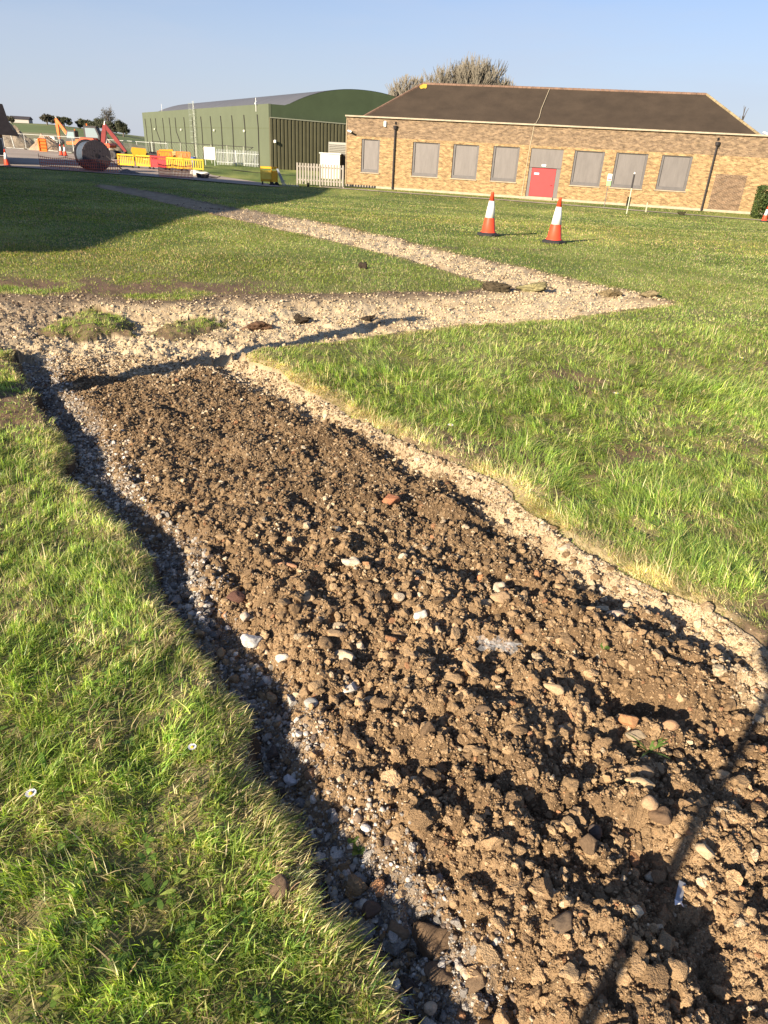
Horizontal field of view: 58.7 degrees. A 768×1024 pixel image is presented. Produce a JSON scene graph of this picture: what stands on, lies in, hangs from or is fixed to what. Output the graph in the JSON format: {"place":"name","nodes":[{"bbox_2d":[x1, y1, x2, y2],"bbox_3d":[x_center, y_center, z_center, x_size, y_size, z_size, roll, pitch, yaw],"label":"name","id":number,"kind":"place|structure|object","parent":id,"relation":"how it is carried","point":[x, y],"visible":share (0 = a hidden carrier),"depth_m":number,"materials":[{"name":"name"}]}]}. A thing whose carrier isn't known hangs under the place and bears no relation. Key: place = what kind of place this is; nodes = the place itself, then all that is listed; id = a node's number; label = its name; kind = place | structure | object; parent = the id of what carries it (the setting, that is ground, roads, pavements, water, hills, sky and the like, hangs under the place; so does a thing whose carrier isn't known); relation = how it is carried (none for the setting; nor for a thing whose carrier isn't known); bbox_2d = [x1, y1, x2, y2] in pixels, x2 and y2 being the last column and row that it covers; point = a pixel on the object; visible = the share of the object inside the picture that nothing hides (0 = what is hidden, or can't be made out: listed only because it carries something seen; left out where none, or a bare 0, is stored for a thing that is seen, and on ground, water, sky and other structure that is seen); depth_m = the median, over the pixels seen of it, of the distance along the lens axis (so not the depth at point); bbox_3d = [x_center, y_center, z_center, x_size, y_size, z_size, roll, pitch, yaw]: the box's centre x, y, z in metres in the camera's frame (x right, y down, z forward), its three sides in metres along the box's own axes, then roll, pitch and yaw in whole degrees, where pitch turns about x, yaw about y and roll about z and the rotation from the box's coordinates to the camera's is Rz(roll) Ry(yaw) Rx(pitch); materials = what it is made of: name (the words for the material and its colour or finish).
{"place":"outdoors","nodes":[
{"label":"outdoors","id":0,"kind":"place"},
{"bbox_2d":[10,122,148,151],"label":"hill","id":1,"kind":"structure","parent":0,"point":[25,129],"depth_m":192.65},
{"bbox_2d":[12,116,32,122],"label":"barn","id":2,"kind":"structure","parent":1,"relation":"on","point":[21,119],"depth_m":262.37,"materials":[{"name":"beige"}]},
{"bbox_2d":[39,113,54,124],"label":"hill tree","id":3,"kind":"object","parent":1,"relation":"on","point":[47,118],"visible":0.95,"depth_m":229.62,"materials":[{"name":"green plant"}]},
{"bbox_2d":[54,116,72,126],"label":"hill tree","id":4,"kind":"object","parent":1,"relation":"on","point":[63,120],"visible":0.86,"depth_m":226.05,"materials":[{"name":"green plant"}]},
{"bbox_2d":[82,117,105,127],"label":"hill tree","id":5,"kind":"object","parent":1,"relation":"on","point":[96,121],"visible":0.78,"depth_m":214.87,"materials":[{"name":"green plant"}]},
{"bbox_2d":[99,106,115,122],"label":"hill tree","id":6,"kind":"object","parent":1,"relation":"on","point":[109,114],"visible":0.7,"depth_m":221.31,"materials":[{"name":"brown plant"}]},
{"bbox_2d":[101,121,120,132],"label":"hill tree","id":7,"kind":"object","parent":1,"relation":"on","point":[111,126],"visible":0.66,"depth_m":210.89,"materials":[{"name":"green plant"}]},
{"bbox_2d":[114,119,129,136],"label":"hill tree","id":8,"kind":"object","parent":1,"relation":"on","point":[121,127],"visible":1,"depth_m":207.05,"materials":[{"name":"green plant"}]},
{"bbox_2d":[0,147,281,186],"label":"road","id":9,"kind":"structure","parent":0,"point":[23,158],"depth_m":60.88,"materials":[{"name":"asphalt"}]},
{"bbox_2d":[0,104,18,163],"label":"bungalow","id":10,"kind":"object","parent":9,"relation":"on","point":[6,128],"visible":0.87,"depth_m":55.72,"materials":[{"name":"tile"}]},
{"bbox_2d":[37,138,47,151],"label":"orange barrier","id":11,"kind":"object","parent":9,"relation":"on","point":[42,145],"visible":1,"depth_m":94.76,"materials":[{"name":"plastic"}]},
{"bbox_2d":[38,154,119,172],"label":"safety netting","id":12,"kind":"object","parent":9,"relation":"on","point":[80,165],"visible":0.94,"depth_m":53.39,"materials":[{"name":"brown"}]},
{"bbox_2d":[74,139,110,170],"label":"cable drum","id":13,"kind":"object","parent":9,"relation":"on","point":[86,149],"visible":0.88,"depth_m":54.24,"materials":[{"name":"grey metal"}]},
{"bbox_2d":[78,121,128,159],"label":"excavator","id":14,"kind":"object","parent":9,"relation":"on","point":[92,133],"visible":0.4,"depth_m":81.62,"materials":[{"name":"red"}]},
{"bbox_2d":[117,154,134,167],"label":"plastic barrier","id":15,"kind":"object","parent":9,"relation":"on","point":[129,164],"visible":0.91,"depth_m":62.83,"materials":[{"name":"yellow plastic"}]},
{"bbox_2d":[135,155,150,168],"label":"plastic barrier","id":16,"kind":"object","parent":9,"relation":"on","point":[142,164],"visible":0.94,"depth_m":62.92,"materials":[{"name":"yellow plastic"}]},
{"bbox_2d":[131,142,157,162],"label":"site dumper","id":17,"kind":"object","parent":9,"relation":"on","point":[137,151],"visible":0.46,"depth_m":74.74,"materials":[{"name":"yellow"}]},
{"bbox_2d":[150,156,166,168],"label":"plastic barrier","id":18,"kind":"object","parent":9,"relation":"on","point":[160,161],"visible":0.77,"depth_m":62.53,"materials":[{"name":"red plastic"}]},
{"bbox_2d":[148,142,172,161],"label":"site dumper","id":19,"kind":"object","parent":9,"relation":"on","point":[152,153],"visible":0.41,"depth_m":74.79,"materials":[{"name":"yellow"}]},
{"bbox_2d":[166,157,182,170],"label":"plastic barrier","id":20,"kind":"object","parent":9,"relation":"on","point":[171,159],"visible":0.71,"depth_m":62.25,"materials":[{"name":"yellow plastic"}]},
{"bbox_2d":[183,158,203,171],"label":"plastic barrier","id":21,"kind":"object","parent":9,"relation":"on","point":[198,163],"visible":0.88,"depth_m":62.09,"materials":[{"name":"yellow plastic"}]},
{"bbox_2d":[260,166,270,184],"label":"plastic barrier","id":22,"kind":"object","parent":9,"relation":"on","point":[265,175],"visible":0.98,"depth_m":49.19,"materials":[{"name":"yellow plastic"}]},
{"bbox_2d":[269,167,279,184],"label":"plastic barrier","id":23,"kind":"object","parent":9,"relation":"on","point":[274,176],"visible":0.98,"depth_m":49.34,"materials":[{"name":"yellow plastic"}]},
{"bbox_2d":[157,161,192,177],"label":"safety netting","id":24,"kind":"object","parent":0,"point":[170,171],"visible":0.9,"depth_m":51.84,"materials":[{"name":"brown"}]},
{"bbox_2d":[0,148,767,1023],"bbox_3d":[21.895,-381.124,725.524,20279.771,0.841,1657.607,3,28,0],"label":"lawn","id":25,"kind":"structure","parent":0,"point":[226,286],"depth_m":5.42,"materials":[{"name":"plant"}]},
{"bbox_2d":[2,122,34,148],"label":"spoil heap","id":26,"kind":"object","parent":25,"relation":"on","point":[18,138],"visible":0.38,"depth_m":106.77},
{"bbox_2d":[29,133,62,151],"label":"spoil heap","id":27,"kind":"object","parent":25,"relation":"on","point":[35,146],"visible":0.4,"depth_m":99.46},
{"bbox_2d":[55,117,78,151],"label":"excavator","id":28,"kind":"object","parent":25,"relation":"on","point":[69,134],"visible":0.44,"depth_m":100.30,"materials":[{"name":"orange"}]},
{"bbox_2d":[151,141,252,164],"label":"chain link fence","id":29,"kind":"object","parent":25,"relation":"on","point":[202,148],"visible":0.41,"depth_m":88.47,"materials":[{"name":"grey metal"}]},
{"bbox_2d":[204,147,215,164],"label":"notice board","id":30,"kind":"object","parent":25,"relation":"on","point":[209,152],"visible":0.95,"depth_m":80.20,"materials":[{"name":"beige"}]},
{"bbox_2d":[216,149,258,166],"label":"palisade fence","id":31,"kind":"object","parent":25,"relation":"on","point":[235,155],"visible":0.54,"depth_m":83.17,"materials":[{"name":"metal"}]},
{"bbox_2d":[142,89,395,170],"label":"hangar","id":32,"kind":"structure","parent":25,"relation":"on","point":[285,132],"depth_m":82.43,"materials":[{"name":"green"}]},
{"bbox_2d":[269,873,288,898],"bbox_3d":[-0.308,1.110,2.020,0.061,0.038,0.066,-23,37,-40],"label":"clod","id":33,"kind":"object","parent":25,"relation":"on","point":[280,880],"visible":0.97,"depth_m":2.01,"materials":[{"name":"soil"}]},
{"bbox_2d":[296,162,344,187],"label":"timber fence","id":34,"kind":"object","parent":25,"relation":"on","point":[322,167],"visible":0.92,"depth_m":51.03,"materials":[{"name":"wood"}]},
{"bbox_2d":[319,152,345,178],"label":"utility cabinet","id":35,"kind":"object","parent":25,"relation":"on","point":[332,159],"visible":0.52,"depth_m":64.21,"materials":[{"name":"white paint"}]},
{"bbox_2d":[0,184,673,366],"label":"chalk strip","id":36,"kind":"object","parent":25,"relation":"in","point":[222,359],"visible":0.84,"depth_m":9.55,"materials":[{"name":"gravel"}]},
{"bbox_2d":[242,321,272,330],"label":"sod","id":37,"kind":"structure","parent":36,"relation":"on","point":[258,325],"depth_m":8.50,"materials":[{"name":"soil"}]},
{"bbox_2d":[293,313,310,323],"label":"sod","id":38,"kind":"structure","parent":36,"relation":"on","point":[298,318],"depth_m":8.96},
{"bbox_2d":[0,202,672,360],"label":"chalk rubble","id":39,"kind":"object","parent":36,"relation":"on","point":[270,311],"visible":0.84,"depth_m":9.45,"materials":[{"name":"gravel"}]},
{"bbox_2d":[5,320,764,1023],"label":"earth crumbs","id":40,"kind":"object","parent":36,"relation":"on","point":[241,710],"visible":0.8,"depth_m":2.87,"materials":[{"name":"soil"}]},
{"bbox_2d":[481,281,511,292],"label":"sod","id":41,"kind":"structure","parent":36,"relation":"on","point":[494,286],"depth_m":11.18,"materials":[{"name":"soil"}]},
{"bbox_2d":[515,281,547,291],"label":"sod","id":42,"kind":"structure","parent":36,"relation":"on","point":[537,286],"depth_m":11.39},
{"bbox_2d":[598,289,622,296],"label":"sod","id":43,"kind":"structure","parent":36,"relation":"on","point":[610,293],"depth_m":11.33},
{"bbox_2d":[639,290,659,297],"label":"sod","id":44,"kind":"structure","parent":36,"relation":"on","point":[651,293],"depth_m":11.25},
{"bbox_2d":[0,401,767,1023],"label":"weed leaves","id":45,"kind":"object","parent":25,"relation":"on","point":[144,883],"visible":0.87,"depth_m":2.09,"materials":[{"name":"green plant"}]},
{"bbox_2d":[386,73,430,96],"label":"bare tree","id":46,"kind":"object","parent":25,"relation":"on","point":[409,85],"visible":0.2,"depth_m":94.75,"materials":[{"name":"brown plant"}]},
{"bbox_2d":[423,59,455,83],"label":"bare tree","id":47,"kind":"object","parent":25,"relation":"on","point":[441,78],"visible":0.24,"depth_m":91.79,"materials":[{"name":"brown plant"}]},
{"bbox_2d":[450,51,504,84],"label":"bare tree","id":48,"kind":"object","parent":25,"relation":"on","point":[462,74],"visible":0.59,"depth_m":91.84,"materials":[{"name":"beige plant"}]},
{"bbox_2d":[467,60,507,84],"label":"bare tree","id":49,"kind":"object","parent":25,"relation":"on","point":[483,78],"visible":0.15,"depth_m":93.56,"materials":[{"name":"beige plant"}]},
{"bbox_2d":[477,192,498,236],"bbox_3d":[2.913,-8.169,18.733,0.584,1.090,0.584,8,28,9],"label":"traffic cone","id":50,"kind":"object","parent":25,"relation":"on","point":[488,228],"visible":1,"depth_m":18.71,"materials":[{"name":"orange rubber"}]},
{"bbox_2d":[492,70,515,85],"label":"bare tree","id":51,"kind":"object","parent":25,"relation":"on","point":[506,82],"visible":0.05,"depth_m":93.66,"materials":[{"name":"beige plant"}]},
{"bbox_2d":[542,198,564,243],"bbox_3d":[4.525,-7.632,17.893,0.584,1.090,0.584,-16,34,-32],"label":"traffic cone","id":52,"kind":"object","parent":25,"relation":"on","point":[554,235],"visible":1,"depth_m":17.87,"materials":[{"name":"orange rubber"}]},
{"bbox_2d":[345,82,767,213],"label":"brick building","id":53,"kind":"structure","parent":25,"relation":"on","point":[696,151],"depth_m":49.91,"materials":[{"name":"brown brick"}]},
{"bbox_2d":[328,142,345,154],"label":"louvre unit","id":54,"kind":"object","parent":53,"relation":"attached to","point":[337,147],"visible":0.34,"depth_m":65.54,"materials":[{"name":"grey"}]},
{"bbox_2d":[360,139,379,173],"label":"window","id":55,"kind":"structure","parent":53,"relation":"in","point":[370,147],"depth_m":52.71,"materials":[{"name":"grey metal"}]},
{"bbox_2d":[410,142,439,177],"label":"window","id":56,"kind":"structure","parent":53,"relation":"in","point":[425,160],"depth_m":51.85,"materials":[{"name":"grey metal"}]},
{"bbox_2d":[450,144,478,180],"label":"window","id":57,"kind":"structure","parent":53,"relation":"in","point":[465,157],"depth_m":51.24,"materials":[{"name":"grey metal"}]},
{"bbox_2d":[489,146,519,182],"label":"window","id":58,"kind":"structure","parent":53,"relation":"in","point":[505,159],"depth_m":50.64,"materials":[{"name":"grey metal"}]},
{"bbox_2d":[529,168,555,196],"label":"door","id":59,"kind":"structure","parent":53,"relation":"in","point":[542,181],"depth_m":50.51,"materials":[{"name":"red paint"}]},
{"bbox_2d":[569,150,604,187],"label":"window","id":60,"kind":"structure","parent":53,"relation":"in","point":[586,164],"depth_m":49.44,"materials":[{"name":"grey metal"}]},
{"bbox_2d":[609,153,648,189],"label":"window","id":61,"kind":"structure","parent":53,"relation":"in","point":[625,165],"depth_m":48.84,"materials":[{"name":"grey metal"}]},
{"bbox_2d":[654,155,692,191],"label":"window","id":62,"kind":"structure","parent":53,"relation":"in","point":[673,171],"depth_m":48.24,"materials":[{"name":"grey metal"}]},
{"bbox_2d":[707,174,746,210],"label":"bricked doorway","id":63,"kind":"structure","parent":53,"relation":"in","point":[727,190],"depth_m":47.83,"materials":[{"name":"brick"}]},
{"bbox_2d":[750,185,767,218],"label":"hedge","id":64,"kind":"object","parent":25,"relation":"on","point":[759,206],"visible":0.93,"depth_m":43.93,"materials":[{"name":"green plant"}]},
{"bbox_2d":[0,0,767,135],"label":"sky","id":65,"kind":"structure","parent":0,"point":[73,59],"materials":[{"name":"blue"}]},
{"bbox_2d":[11,351,767,1023],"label":"trench soil","id":66,"kind":"structure","parent":0,"point":[635,815],"depth_m":2.84,"materials":[{"name":"soil"}]},
{"bbox_2d":[226,590,245,603],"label":"stone","id":67,"kind":"object","parent":66,"relation":"on","point":[237,596],"visible":0.95,"depth_m":3.37,"materials":[{"name":"stone"}]},
{"bbox_2d":[240,634,262,647],"bbox_3d":[-0.604,0.586,3.122,0.103,0.062,0.067,0,34,-11],"label":"flint","id":68,"kind":"object","parent":66,"relation":"on","point":[249,641],"visible":1,"depth_m":3.10,"materials":[{"name":"stone"}]},
{"bbox_2d":[21,356,518,1023],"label":"gravel","id":69,"kind":"structure","parent":66,"relation":"on","point":[431,1008],"depth_m":2.55,"materials":[{"name":"gravel"}]},
{"bbox_2d":[275,654,288,662],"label":"stone","id":70,"kind":"object","parent":66,"relation":"on","point":[280,657],"visible":0.87,"depth_m":3.03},
{"bbox_2d":[283,774,297,785],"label":"stone","id":71,"kind":"object","parent":66,"relation":"on","point":[289,780],"visible":1,"depth_m":2.52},
{"bbox_2d":[304,767,315,780],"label":"stone","id":72,"kind":"object","parent":66,"relation":"on","point":[309,774],"visible":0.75,"depth_m":2.51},
{"bbox_2d":[304,697,317,707],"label":"stone","id":73,"kind":"object","parent":66,"relation":"on","point":[307,701],"visible":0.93,"depth_m":2.74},
{"bbox_2d":[317,637,332,649],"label":"clod","id":74,"kind":"object","parent":66,"relation":"on","point":[325,642],"visible":0.94,"depth_m":3.02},
{"bbox_2d":[327,629,343,636],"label":"stone","id":75,"kind":"object","parent":66,"relation":"on","point":[333,633],"visible":1,"depth_m":3.08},
{"bbox_2d":[332,801,344,812],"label":"clod","id":76,"kind":"object","parent":66,"relation":"on","point":[337,807],"visible":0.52,"depth_m":2.37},
{"bbox_2d":[335,649,356,660],"bbox_3d":[-0.176,0.648,3.023,0.113,0.079,0.102,-12,20,-18],"label":"flint","id":77,"kind":"object","parent":66,"relation":"on","point":[341,654],"visible":0.61,"depth_m":2.99,"materials":[{"name":"stone"}]},
{"bbox_2d":[341,556,359,565],"bbox_3d":[-0.175,0.266,3.592,0.103,0.056,0.062,1,28,-5],"label":"flint","id":78,"kind":"object","parent":66,"relation":"on","point":[352,561],"visible":0.98,"depth_m":3.57,"materials":[{"name":"stone"}]},
{"bbox_2d":[343,681,359,692],"bbox_3d":[-0.143,0.738,2.857,0.108,0.049,0.059,-14,33,-30],"label":"flint","id":79,"kind":"object","parent":66,"relation":"on","point":[352,687],"visible":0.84,"depth_m":2.84,"materials":[{"name":"stone"}]},
{"bbox_2d":[347,836,368,855],"bbox_3d":[-0.085,1.108,2.258,0.063,0.029,0.076,-8,30,-20],"label":"seedling","id":80,"kind":"object","parent":66,"relation":"on","point":[356,851],"visible":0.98,"depth_m":2.26,"materials":[{"name":"green plant"}]},
{"bbox_2d":[361,900,381,919],"bbox_3d":[-0.042,1.203,2.077,0.059,0.055,0.045,-13,32,-28],"label":"stone","id":81,"kind":"object","parent":66,"relation":"on","point":[371,909],"visible":1,"depth_m":2.06,"materials":[{"name":"stone"}]},
{"bbox_2d":[382,493,399,505],"bbox_3d":[0.039,-0.072,4.269,0.108,0.074,0.096,15,30,21],"label":"brick fragment","id":82,"kind":"object","parent":66,"relation":"on","point":[390,499],"visible":0.96,"depth_m":4.24,"materials":[{"name":"brick"}]},
{"bbox_2d":[386,919,409,940],"bbox_3d":[0.041,1.262,2.058,0.069,0.048,0.062,2,31,-6],"label":"stone","id":83,"kind":"object","parent":66,"relation":"on","point":[398,929],"visible":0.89,"depth_m":2.04,"materials":[{"name":"stone"}]},
{"bbox_2d":[413,610,426,619],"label":"stone","id":84,"kind":"object","parent":66,"relation":"on","point":[420,614],"visible":1,"depth_m":3.25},
{"bbox_2d":[420,721,435,737],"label":"clod","id":85,"kind":"object","parent":66,"relation":"on","point":[427,727],"visible":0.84,"depth_m":2.54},
{"bbox_2d":[412,921,458,960],"bbox_3d":[0.145,1.272,2.008,0.142,0.086,0.087,9,29,11],"label":"clod","id":86,"kind":"object","parent":66,"relation":"on","point":[431,941],"visible":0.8,"depth_m":2.00,"materials":[{"name":"soil"}]},
{"bbox_2d":[424,961,455,985],"bbox_3d":[0.160,1.304,1.933,0.095,0.029,0.071,1,22,1],"label":"clod","id":87,"kind":"object","parent":66,"relation":"on","point":[435,974],"visible":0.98,"depth_m":1.92,"materials":[{"name":"soil"}]},
{"bbox_2d":[465,963,486,993],"bbox_3d":[0.257,1.306,1.911,0.081,0.057,0.061,-9,36,-26],"label":"clod","id":88,"kind":"object","parent":66,"relation":"on","point":[474,984],"visible":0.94,"depth_m":1.89,"materials":[{"name":"soil"}]},
{"bbox_2d":[475,705,492,715],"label":"clod","id":89,"kind":"object","parent":66,"relation":"on","point":[479,709],"visible":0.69,"depth_m":2.63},
{"bbox_2d":[492,582,505,591],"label":"stone","id":90,"kind":"object","parent":66,"relation":"on","point":[496,585],"visible":0.66,"depth_m":3.55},
{"bbox_2d":[490,591,510,602],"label":"stone","id":91,"kind":"object","parent":66,"relation":"on","point":[499,597],"visible":0.96,"depth_m":3.40,"materials":[{"name":"stone"}]},
{"bbox_2d":[543,683,563,694],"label":"stone","id":92,"kind":"object","parent":66,"relation":"on","point":[557,689],"visible":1,"depth_m":2.77,"materials":[{"name":"stone"}]},
{"bbox_2d":[548,911,572,933],"bbox_3d":[0.509,1.182,1.962,0.089,0.040,0.062,0,34,-11],"label":"stone","id":93,"kind":"object","parent":66,"relation":"on","point":[562,923],"visible":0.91,"depth_m":1.95,"materials":[{"name":"stone"}]},
{"bbox_2d":[579,833,597,854],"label":"stone","id":94,"kind":"object","parent":66,"relation":"on","point":[588,842],"visible":1,"depth_m":2.18,"materials":[{"name":"stone"}]},
{"bbox_2d":[587,824,601,839],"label":"stone","id":95,"kind":"object","parent":66,"relation":"on","point":[594,830],"visible":0.83,"depth_m":2.27,"materials":[{"name":"stone"}]},
{"bbox_2d":[618,714,638,727],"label":"stone","id":96,"kind":"object","parent":66,"relation":"on","point":[628,720],"visible":1,"depth_m":2.71,"materials":[{"name":"stone"}]},
{"bbox_2d":[625,729,646,740],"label":"stone","id":97,"kind":"object","parent":66,"relation":"on","point":[639,735],"visible":0.96,"depth_m":2.67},
{"bbox_2d":[625,777,654,788],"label":"stone","id":98,"kind":"object","parent":66,"relation":"on","point":[646,782],"visible":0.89,"depth_m":2.38,"materials":[{"name":"stone"}]},
{"bbox_2d":[638,765,654,777],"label":"stone","id":99,"kind":"object","parent":66,"relation":"on","point":[646,770],"visible":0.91,"depth_m":2.45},
{"bbox_2d":[628,734,669,758],"bbox_3d":[1.020,0.900,2.630,0.157,0.042,0.142,3,28,0],"label":"seedling","id":100,"kind":"object","parent":66,"relation":"on","point":[659,744],"visible":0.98,"depth_m":2.63,"materials":[{"name":"green plant"}]},
{"bbox_2d":[641,795,658,810],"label":"stone","id":101,"kind":"object","parent":66,"relation":"on","point":[649,802],"visible":1,"depth_m":2.30,"materials":[{"name":"stone"}]},
{"bbox_2d":[648,806,672,824],"bbox_3d":[0.927,1.022,2.289,0.069,0.052,0.066,-8,21,-13],"label":"stone","id":102,"kind":"object","parent":66,"relation":"on","point":[661,815],"visible":1,"depth_m":2.28,"materials":[{"name":"stone"}]},
{"bbox_2d":[661,720,679,730],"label":"stone","id":103,"kind":"object","parent":66,"relation":"on","point":[671,725],"visible":0.99,"depth_m":2.68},
{"bbox_2d":[694,843,715,859],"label":"stone","id":104,"kind":"object","parent":66,"relation":"on","point":[705,851],"visible":1,"depth_m":2.19,"materials":[{"name":"stone"}]},
{"bbox_2d":[328,187,767,220],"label":"path","id":105,"kind":"structure","parent":0,"point":[535,202],"depth_m":47.38,"materials":[{"name":"concrete"}]},
{"bbox_2d":[675,880,685,905],"bbox_3d":[0.919,1.184,2.116,0.028,0.021,0.097,18,31,25],"label":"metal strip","id":106,"kind":"object","parent":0,"point":[679,895],"visible":1,"depth_m":2.12,"materials":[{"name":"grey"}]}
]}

